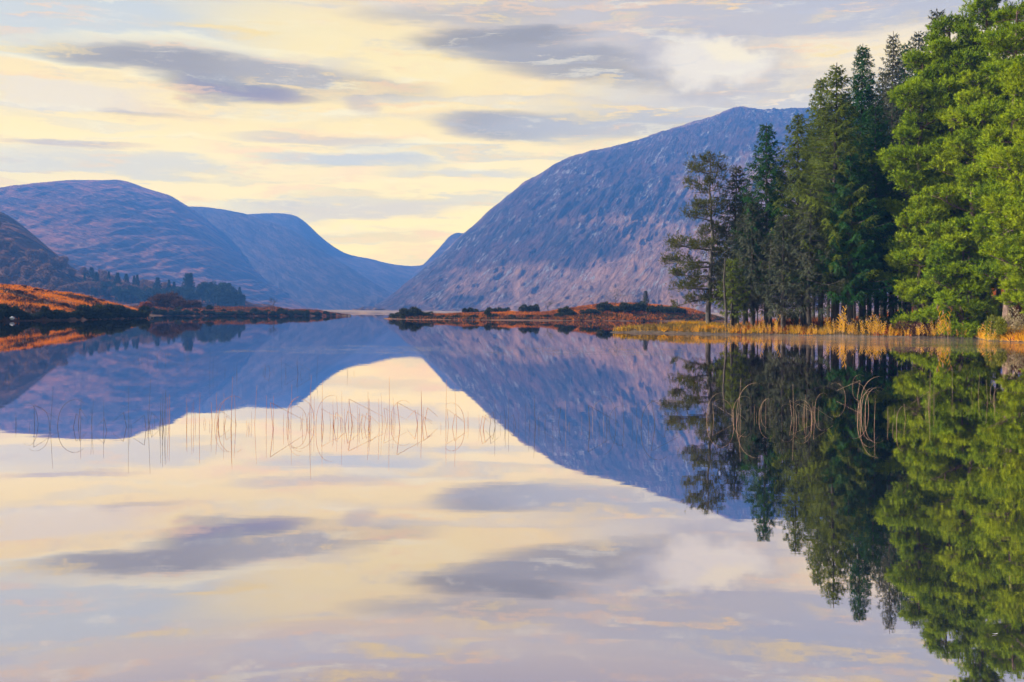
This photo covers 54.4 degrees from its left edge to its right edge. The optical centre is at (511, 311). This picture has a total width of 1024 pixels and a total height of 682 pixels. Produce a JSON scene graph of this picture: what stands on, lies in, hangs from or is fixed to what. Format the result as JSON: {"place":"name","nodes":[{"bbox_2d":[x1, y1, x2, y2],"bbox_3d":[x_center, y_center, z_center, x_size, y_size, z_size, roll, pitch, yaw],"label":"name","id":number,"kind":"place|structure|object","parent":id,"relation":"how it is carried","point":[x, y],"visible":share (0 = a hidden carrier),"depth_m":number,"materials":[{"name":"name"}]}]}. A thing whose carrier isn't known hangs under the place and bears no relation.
{"place":"outdoors","nodes":[
{"label":"outdoors","id":0,"kind":"place"},
{"bbox_2d":[0,283,152,320],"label":"hill","id":1,"kind":"structure","parent":0,"point":[42,319],"depth_m":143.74,"materials":[{"name":"brown plant"}]},
{"bbox_2d":[11,305,24,320],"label":"gorse bush","id":2,"kind":"object","parent":1,"relation":"on","point":[16,310],"visible":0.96,"depth_m":127.20,"materials":[{"name":"green plant"}]},
{"bbox_2d":[53,308,63,318],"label":"gorse bush","id":3,"kind":"object","parent":1,"relation":"on","point":[58,313],"visible":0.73,"depth_m":136.44,"materials":[{"name":"green plant"}]},
{"bbox_2d":[0,284,131,319],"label":"heather","id":4,"kind":"object","parent":1,"relation":"on","point":[31,299],"visible":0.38,"depth_m":151.62,"materials":[{"name":"brown plant"}]},
{"bbox_2d":[76,303,106,319],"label":"gorse bush","id":5,"kind":"object","parent":1,"relation":"on","point":[96,311],"visible":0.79,"depth_m":147.32,"materials":[{"name":"green plant"}]},
{"bbox_2d":[96,303,116,318],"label":"gorse bush","id":6,"kind":"object","parent":1,"relation":"on","point":[111,308],"visible":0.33,"depth_m":155.80,"materials":[{"name":"green plant"}]},
{"bbox_2d":[115,304,126,318],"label":"gorse bush","id":7,"kind":"object","parent":1,"relation":"on","point":[122,308],"visible":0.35,"depth_m":163.18,"materials":[{"name":"green plant"}]},
{"bbox_2d":[0,212,272,307],"bbox_3d":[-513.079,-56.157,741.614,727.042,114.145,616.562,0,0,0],"label":"mountain","id":8,"kind":"structure","parent":0,"point":[22,236],"depth_m":700.38,"materials":[{"name":"blue stone"}]},
{"bbox_2d":[0,266,10,277],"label":"birch tree","id":9,"kind":"object","parent":8,"relation":"on","point":[6,269],"visible":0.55,"depth_m":570.69,"materials":[{"name":"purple plant"}]},
{"bbox_2d":[8,242,19,253],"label":"birch tree","id":10,"kind":"object","parent":8,"relation":"on","point":[12,248],"visible":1,"depth_m":645.91,"materials":[{"name":"purple plant"}]},
{"bbox_2d":[14,278,30,286],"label":"birch tree","id":11,"kind":"object","parent":8,"relation":"on","point":[22,281],"visible":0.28,"depth_m":547.58,"materials":[{"name":"purple plant"}]},
{"bbox_2d":[15,257,30,270],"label":"birch tree","id":12,"kind":"object","parent":8,"relation":"on","point":[21,262],"visible":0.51,"depth_m":610.05,"materials":[{"name":"purple plant"}]},
{"bbox_2d":[20,265,33,279],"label":"birch tree","id":13,"kind":"object","parent":8,"relation":"on","point":[26,271],"visible":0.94,"depth_m":578.48,"materials":[{"name":"purple plant"}]},
{"bbox_2d":[24,249,39,261],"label":"birch tree","id":14,"kind":"object","parent":8,"relation":"on","point":[31,255],"visible":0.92,"depth_m":641.41,"materials":[{"name":"purple plant"}]},
{"bbox_2d":[27,275,41,284],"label":"birch tree","id":15,"kind":"object","parent":8,"relation":"on","point":[33,279],"visible":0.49,"depth_m":575.93,"materials":[{"name":"purple plant"}]},
{"bbox_2d":[36,249,49,263],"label":"birch tree","id":16,"kind":"object","parent":8,"relation":"on","point":[45,256],"visible":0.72,"depth_m":653.12,"materials":[{"name":"purple plant"}]},
{"bbox_2d":[35,262,53,277],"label":"birch tree","id":17,"kind":"object","parent":8,"relation":"on","point":[45,266],"visible":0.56,"depth_m":603.96,"materials":[{"name":"purple plant"}]},
{"bbox_2d":[37,270,52,284],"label":"birch tree","id":18,"kind":"object","parent":8,"relation":"on","point":[46,276],"visible":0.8,"depth_m":589.67,"materials":[{"name":"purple plant"}]},
{"bbox_2d":[40,284,56,290],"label":"birch tree","id":19,"kind":"object","parent":8,"relation":"on","point":[46,287],"visible":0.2,"depth_m":539.96,"materials":[{"name":"purple plant"}]},
{"bbox_2d":[46,276,62,289],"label":"birch tree","id":20,"kind":"object","parent":8,"relation":"on","point":[54,281],"visible":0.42,"depth_m":586.02,"materials":[{"name":"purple plant"}]},
{"bbox_2d":[50,257,60,269],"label":"birch tree","id":21,"kind":"object","parent":8,"relation":"on","point":[55,262],"visible":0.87,"depth_m":658.85,"materials":[{"name":"purple plant"}]},
{"bbox_2d":[57,256,68,270],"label":"birch tree","id":22,"kind":"object","parent":8,"relation":"on","point":[63,260],"visible":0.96,"depth_m":665.36,"materials":[{"name":"purple plant"}]},
{"bbox_2d":[63,283,78,292],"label":"birch tree","id":23,"kind":"object","parent":8,"relation":"on","point":[70,287],"visible":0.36,"depth_m":573.53,"materials":[{"name":"purple plant"}]},
{"bbox_2d":[80,281,90,294],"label":"birch tree","id":24,"kind":"object","parent":8,"relation":"on","point":[85,289],"visible":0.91,"depth_m":602.84,"materials":[{"name":"purple plant"}]},
{"bbox_2d":[112,286,122,303],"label":"pine tree","id":25,"kind":"object","parent":8,"relation":"on","point":[115,291],"visible":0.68,"depth_m":612.13,"materials":[{"name":"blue plant"}]},
{"bbox_2d":[112,272,123,295],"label":"fir tree","id":26,"kind":"object","parent":8,"relation":"on","point":[117,278],"visible":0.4,"depth_m":639.38,"materials":[{"name":"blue plant"}]},
{"bbox_2d":[117,289,130,302],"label":"pine tree","id":27,"kind":"object","parent":8,"relation":"on","point":[124,293],"visible":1,"depth_m":606.92,"materials":[{"name":"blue plant"}]},
{"bbox_2d":[137,286,155,301],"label":"pine tree","id":28,"kind":"object","parent":8,"relation":"on","point":[143,294],"visible":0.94,"depth_m":603.03,"materials":[{"name":"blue plant"}]},
{"bbox_2d":[183,290,192,300],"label":"pine tree","id":29,"kind":"object","parent":8,"relation":"on","point":[187,295],"visible":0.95,"depth_m":603.54,"materials":[{"name":"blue plant"}]},
{"bbox_2d":[181,273,195,290],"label":"fir tree","id":30,"kind":"object","parent":8,"relation":"on","point":[186,280],"visible":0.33,"depth_m":638.72,"materials":[{"name":"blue plant"}]},
{"bbox_2d":[192,282,208,302],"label":"pine tree","id":31,"kind":"object","parent":8,"relation":"on","point":[202,284],"visible":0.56,"depth_m":613.96,"materials":[{"name":"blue plant"}]},
{"bbox_2d":[196,287,204,302],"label":"pine tree","id":32,"kind":"object","parent":8,"relation":"on","point":[199,291],"visible":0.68,"depth_m":612.04,"materials":[{"name":"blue plant"}]},
{"bbox_2d":[204,287,218,305],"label":"pine tree","id":33,"kind":"object","parent":8,"relation":"on","point":[207,292],"visible":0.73,"depth_m":605.47,"materials":[{"name":"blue plant"}]},
{"bbox_2d":[211,281,233,305],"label":"pine tree","id":34,"kind":"object","parent":8,"relation":"on","point":[224,288],"visible":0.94,"depth_m":605.08,"materials":[{"name":"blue plant"}]},
{"bbox_2d":[224,286,245,306],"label":"pine tree","id":35,"kind":"object","parent":8,"relation":"on","point":[229,303],"visible":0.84,"depth_m":605.27,"materials":[{"name":"blue plant"}]},
{"bbox_2d":[232,292,245,306],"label":"pine tree","id":36,"kind":"object","parent":8,"relation":"on","point":[241,300],"visible":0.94,"depth_m":607.30,"materials":[{"name":"blue plant"}]},
{"bbox_2d":[0,180,321,309],"bbox_3d":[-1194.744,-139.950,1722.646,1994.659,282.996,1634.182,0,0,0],"label":"mountain","id":37,"kind":"structure","parent":0,"point":[122,228],"depth_m":1604.80,"materials":[{"name":"stone"}]},
{"bbox_2d":[150,307,346,315],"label":"headland","id":38,"kind":"structure","parent":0,"point":[226,315],"depth_m":258.74,"materials":[{"name":"soil"}]},
{"bbox_2d":[146,290,185,307],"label":"bare shrub","id":39,"kind":"object","parent":38,"relation":"on","point":[161,300],"visible":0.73,"depth_m":272.74,"materials":[{"name":"plant"}]},
{"bbox_2d":[170,298,201,307],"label":"bare shrub","id":40,"kind":"object","parent":38,"relation":"on","point":[182,303],"visible":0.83,"depth_m":270.65,"materials":[{"name":"plant"}]},
{"bbox_2d":[130,305,350,315],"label":"heather","id":41,"kind":"object","parent":38,"relation":"on","point":[247,309],"visible":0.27,"depth_m":273.41,"materials":[{"name":"brown plant"}]},
{"bbox_2d":[131,305,349,315],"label":"bracken","id":42,"kind":"object","parent":38,"relation":"on","point":[232,308],"visible":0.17,"depth_m":276.83,"materials":[{"name":"brown plant"}]},
{"bbox_2d":[188,206,390,309],"bbox_3d":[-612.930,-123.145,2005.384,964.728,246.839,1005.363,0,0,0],"label":"mountain","id":43,"kind":"structure","parent":0,"point":[300,269],"depth_m":1879.15,"materials":[{"name":"stone"}]},
{"bbox_2d":[248,213,421,293],"bbox_3d":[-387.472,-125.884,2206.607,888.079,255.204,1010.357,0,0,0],"label":"mountain","id":44,"kind":"structure","parent":0,"point":[391,278],"depth_m":2343.92,"materials":[{"name":"stone"}]},
{"bbox_2d":[411,233,462,278],"bbox_3d":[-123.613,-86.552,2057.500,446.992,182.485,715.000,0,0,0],"label":"mountain","id":45,"kind":"structure","parent":0,"point":[448,242],"depth_m":2144.25,"materials":[{"name":"blue stone"}]},
{"bbox_2d":[0,313,1023,681],"bbox_3d":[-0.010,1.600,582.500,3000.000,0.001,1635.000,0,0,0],"label":"lake water","id":46,"kind":"structure","parent":0,"point":[834,539],"depth_m":8.26,"materials":[{"name":"blue liquid"}]},
{"bbox_2d":[0,0,1023,265],"label":"sky","id":47,"kind":"structure","parent":0,"point":[389,128],"materials":[{"name":"beige"}]},
{"bbox_2d":[385,311,723,320],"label":"headland","id":48,"kind":"structure","parent":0,"point":[572,320],"depth_m":185.25,"materials":[{"name":"soil"}]},
{"bbox_2d":[398,306,419,318],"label":"gorse bush","id":49,"kind":"object","parent":48,"relation":"on","point":[403,312],"visible":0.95,"depth_m":192.18,"materials":[{"name":"green plant"}]},
{"bbox_2d":[461,307,478,312],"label":"gorse bush","id":50,"kind":"object","parent":48,"relation":"on","point":[468,310],"visible":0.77,"depth_m":215.82,"materials":[{"name":"green plant"}]},
{"bbox_2d":[518,303,531,311],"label":"gorse bush","id":51,"kind":"object","parent":48,"relation":"on","point":[523,309],"visible":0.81,"depth_m":218.99,"materials":[{"name":"green plant"}]},
{"bbox_2d":[388,302,722,320],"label":"bracken","id":52,"kind":"object","parent":48,"relation":"on","point":[501,315],"visible":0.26,"depth_m":190.64,"materials":[{"name":"brown plant"}]},
{"bbox_2d":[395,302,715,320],"bbox_3d":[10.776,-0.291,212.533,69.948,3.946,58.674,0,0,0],"label":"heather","id":53,"kind":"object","parent":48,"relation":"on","point":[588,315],"visible":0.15,"depth_m":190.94,"materials":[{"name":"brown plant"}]},
{"bbox_2d":[388,312,728,320],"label":"heather","id":54,"kind":"object","parent":48,"relation":"on","point":[605,316],"visible":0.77,"depth_m":186.62,"materials":[{"name":"brown plant"}]},
{"bbox_2d":[557,305,572,314],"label":"gorse bush","id":55,"kind":"object","parent":48,"relation":"on","point":[563,310],"visible":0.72,"depth_m":189.92,"materials":[{"name":"green plant"}]},
{"bbox_2d":[578,308,596,313],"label":"gorse bush","id":56,"kind":"object","parent":48,"relation":"on","point":[588,311],"visible":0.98,"depth_m":187.16,"materials":[{"name":"green plant"}]},
{"bbox_2d":[595,301,612,311],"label":"gorse bush","id":57,"kind":"object","parent":48,"relation":"on","point":[605,305],"visible":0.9,"depth_m":189.26,"materials":[{"name":"green plant"}]},
{"bbox_2d":[619,301,638,312],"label":"gorse bush","id":58,"kind":"object","parent":48,"relation":"on","point":[626,307],"visible":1,"depth_m":188.24,"materials":[{"name":"green plant"}]},
{"bbox_2d":[633,301,646,310],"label":"gorse bush","id":59,"kind":"object","parent":48,"relation":"on","point":[642,305],"visible":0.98,"depth_m":189.09,"materials":[{"name":"green plant"}]},
{"bbox_2d":[659,306,678,313],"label":"gorse bush","id":60,"kind":"object","parent":48,"relation":"on","point":[671,309],"visible":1,"depth_m":188.91,"materials":[{"name":"green plant"}]},
{"bbox_2d":[323,310,840,315],"bbox_3d":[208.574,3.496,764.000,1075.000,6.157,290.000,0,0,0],"label":"shore","id":61,"kind":"structure","parent":0,"point":[363,311],"depth_m":729.46,"materials":[{"name":"brown soil"}]},
{"bbox_2d":[352,106,898,312],"bbox_3d":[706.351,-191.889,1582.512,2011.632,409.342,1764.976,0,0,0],"label":"mountain","id":62,"kind":"structure","parent":0,"point":[590,227],"depth_m":1376.92,"materials":[{"name":"blue stone"}]},
{"bbox_2d":[613,294,1022,341],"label":"bank","id":63,"kind":"structure","parent":0,"point":[634,330],"depth_m":74.42,"materials":[{"name":"plant"}]},
{"bbox_2d":[658,150,730,322],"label":"pine tree","id":64,"kind":"object","parent":63,"relation":"on","point":[709,179],"visible":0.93,"depth_m":81.59,"materials":[{"name":"green plant"}]},
{"bbox_2d":[713,258,733,326],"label":"dead spruce","id":65,"kind":"object","parent":63,"relation":"on","point":[726,315],"visible":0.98,"depth_m":75.96,"materials":[{"name":"wood"}]},
{"bbox_2d":[697,164,761,323],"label":"spruce tree","id":66,"kind":"object","parent":63,"relation":"on","point":[736,208],"visible":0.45,"depth_m":82.62,"materials":[{"name":"green plant"}]},
{"bbox_2d":[710,258,755,325],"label":"spruce tree","id":67,"kind":"object","parent":63,"relation":"on","point":[731,262],"visible":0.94,"depth_m":76.83,"materials":[{"name":"green plant"}]},
{"bbox_2d":[729,280,743,326],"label":"dead spruce","id":68,"kind":"object","parent":63,"relation":"on","point":[731,311],"visible":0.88,"depth_m":76.80,"materials":[{"name":"grey wood"}]},
{"bbox_2d":[715,192,780,323],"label":"spruce tree","id":69,"kind":"object","parent":63,"relation":"on","point":[740,250],"visible":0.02,"depth_m":86.70,"materials":[{"name":"green plant"}]},
{"bbox_2d":[709,201,791,325],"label":"spruce tree","id":70,"kind":"object","parent":63,"relation":"on","point":[753,303],"visible":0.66,"depth_m":78.48,"materials":[{"name":"green plant"}]},
{"bbox_2d":[728,123,799,323],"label":"spruce tree","id":71,"kind":"object","parent":63,"relation":"on","point":[765,138],"visible":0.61,"depth_m":79.61,"materials":[{"name":"green plant"}]},
{"bbox_2d":[749,170,789,321],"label":"spruce tree","id":72,"kind":"object","parent":63,"relation":"on","point":[776,218],"visible":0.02,"depth_m":91.86,"materials":[{"name":"green plant"}]},
{"bbox_2d":[748,215,822,328],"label":"spruce tree","id":73,"kind":"object","parent":63,"relation":"on","point":[777,250],"visible":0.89,"depth_m":74.69,"materials":[{"name":"green plant"}]},
{"bbox_2d":[742,114,843,325],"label":"spruce tree","id":74,"kind":"object","parent":63,"relation":"on","point":[798,166],"visible":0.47,"depth_m":78.69,"materials":[{"name":"green plant"}]},
{"bbox_2d":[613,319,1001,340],"bbox_3d":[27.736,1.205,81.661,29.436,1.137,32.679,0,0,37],"label":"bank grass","id":75,"kind":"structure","parent":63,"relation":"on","point":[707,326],"depth_m":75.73,"materials":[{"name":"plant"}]},
{"bbox_2d":[768,190,847,328],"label":"spruce tree","id":76,"kind":"object","parent":63,"relation":"on","point":[808,271],"visible":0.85,"depth_m":73.46,"materials":[{"name":"green plant"}]},
{"bbox_2d":[785,77,846,321],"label":"spruce tree","id":77,"kind":"object","parent":63,"relation":"on","point":[819,84],"visible":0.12,"depth_m":85.86,"materials":[{"name":"green plant"}]},
{"bbox_2d":[812,238,832,326],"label":"dead spruce","id":78,"kind":"object","parent":63,"relation":"on","point":[821,321],"visible":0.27,"depth_m":74.87,"materials":[{"name":"brown plant"}]},
{"bbox_2d":[779,63,885,326],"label":"spruce tree","id":79,"kind":"object","parent":63,"relation":"on","point":[834,132],"visible":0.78,"depth_m":74.42,"materials":[{"name":"green plant"}]},
{"bbox_2d":[829,93,859,318],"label":"spruce tree","id":80,"kind":"object","parent":63,"relation":"on","point":[842,306],"depth_m":91.82,"materials":[{"name":"green plant"}]},
{"bbox_2d":[792,153,897,330],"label":"spruce tree","id":81,"kind":"object","parent":63,"relation":"on","point":[850,296],"visible":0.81,"depth_m":72.77,"materials":[{"name":"green plant"}]},
{"bbox_2d":[826,44,902,319],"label":"spruce tree","id":82,"kind":"object","parent":63,"relation":"on","point":[863,82],"visible":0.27,"depth_m":79.82,"materials":[{"name":"green plant"}]},
{"bbox_2d":[841,104,906,317],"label":"spruce tree","id":83,"kind":"object","parent":63,"relation":"on","point":[878,136],"visible":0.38,"depth_m":76.69,"materials":[{"name":"green plant"}]},
{"bbox_2d":[725,284,1023,340],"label":"bracken","id":84,"kind":"object","parent":63,"relation":"on","point":[815,321],"visible":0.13,"depth_m":80.42,"materials":[{"name":"orange plant"}]},
{"bbox_2d":[856,315,893,332],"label":"gorse bush","id":85,"kind":"object","parent":63,"relation":"on","point":[883,319],"visible":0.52,"depth_m":70.94,"materials":[{"name":"green plant"}]},
{"bbox_2d":[856,220,912,321],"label":"spruce tree","id":86,"kind":"object","parent":63,"relation":"on","point":[890,298],"visible":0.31,"depth_m":74.90,"materials":[{"name":"green plant"}]},
{"bbox_2d":[865,73,908,315],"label":"spruce tree","id":87,"kind":"object","parent":63,"relation":"on","point":[876,84],"visible":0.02,"depth_m":94.78,"materials":[{"name":"green plant"}]},
{"bbox_2d":[866,83,911,312],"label":"spruce tree","id":88,"kind":"object","parent":63,"relation":"on","point":[889,146],"visible":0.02,"depth_m":89.82,"materials":[{"name":"green plant"}]},
{"bbox_2d":[866,31,914,317],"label":"spruce tree","id":89,"kind":"object","parent":63,"relation":"on","point":[889,71],"visible":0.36,"depth_m":85.82,"materials":[{"name":"green plant"}]},
{"bbox_2d":[882,43,913,313],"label":"spruce tree","id":90,"kind":"object","parent":63,"relation":"on","point":[903,50],"visible":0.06,"depth_m":97.85,"materials":[{"name":"green plant"}]},
{"bbox_2d":[881,105,924,314],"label":"spruce tree","id":91,"kind":"object","parent":63,"relation":"on","point":[910,310],"visible":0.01,"depth_m":87.87,"materials":[{"name":"green plant"}]},
{"bbox_2d":[896,31,926,306],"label":"spruce tree","id":92,"kind":"object","parent":63,"relation":"on","point":[919,40],"visible":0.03,"depth_m":100.12,"materials":[{"name":"green plant"}]},
{"bbox_2d":[868,48,957,312],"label":"pine tree","id":93,"kind":"object","parent":63,"relation":"on","point":[895,159],"visible":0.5,"depth_m":71.69,"materials":[{"name":"green plant"}]},
{"bbox_2d":[893,320,936,335],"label":"bramble bush","id":94,"kind":"object","parent":63,"relation":"on","point":[913,329],"visible":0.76,"depth_m":69.13,"materials":[{"name":"plant"}]},
{"bbox_2d":[883,194,954,329],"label":"pine tree","id":95,"kind":"object","parent":63,"relation":"on","point":[917,291],"visible":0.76,"depth_m":69.81,"materials":[{"name":"green plant"}]},
{"bbox_2d":[912,7,955,305],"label":"spruce tree","id":96,"kind":"object","parent":63,"relation":"on","point":[935,14],"visible":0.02,"depth_m":103.83,"materials":[{"name":"green plant"}]},
{"bbox_2d":[897,11,985,317],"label":"pine tree","id":97,"kind":"object","parent":63,"relation":"on","point":[941,45],"visible":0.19,"depth_m":71.13,"materials":[{"name":"green plant"}]},
{"bbox_2d":[920,211,1002,338],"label":"pine tree","id":98,"kind":"object","parent":63,"relation":"on","point":[954,268],"visible":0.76,"depth_m":66.53,"materials":[{"name":"green plant"}]},
{"bbox_2d":[918,65,1020,323],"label":"pine tree","id":99,"kind":"object","parent":63,"relation":"on","point":[963,149],"visible":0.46,"depth_m":67.71,"materials":[{"name":"green plant"}]},
{"bbox_2d":[932,0,1022,322],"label":"pine tree","id":100,"kind":"object","parent":63,"relation":"on","point":[968,27],"visible":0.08,"depth_m":70.30,"materials":[{"name":"green plant"}]},
{"bbox_2d":[956,0,1023,328],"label":"pine tree","id":101,"kind":"object","parent":63,"relation":"on","point":[1003,40],"visible":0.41,"depth_m":64.22,"materials":[{"name":"green plant"}]},
{"bbox_2d":[982,313,1007,340],"bbox_3d":[29.530,1.132,60.423,1.646,2.105,1.772,0,0,-23],"label":"juniper bush","id":102,"kind":"object","parent":63,"relation":"on","point":[999,325],"visible":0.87,"depth_m":60.23,"materials":[{"name":"green plant"}]},
{"bbox_2d":[975,54,1023,312],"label":"pine tree","id":103,"kind":"object","parent":63,"relation":"on","point":[1009,163],"visible":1,"depth_m":60.09,"materials":[{"name":"green plant"}]},
{"bbox_2d":[989,17,1023,218],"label":"pine tree","id":104,"kind":"object","parent":63,"relation":"on","point":[1005,26],"visible":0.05,"depth_m":68.62,"materials":[{"name":"green plant"}]},
{"bbox_2d":[1002,305,1023,334],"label":"willow bush","id":105,"kind":"object","parent":63,"relation":"on","point":[1016,323],"visible":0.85,"depth_m":59.80,"materials":[{"name":"beige plant"}]},
{"bbox_2d":[974,324,1023,341],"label":"bank grass","id":106,"kind":"structure","parent":0,"point":[1004,337],"depth_m":59.99,"materials":[{"name":"orange plant"}]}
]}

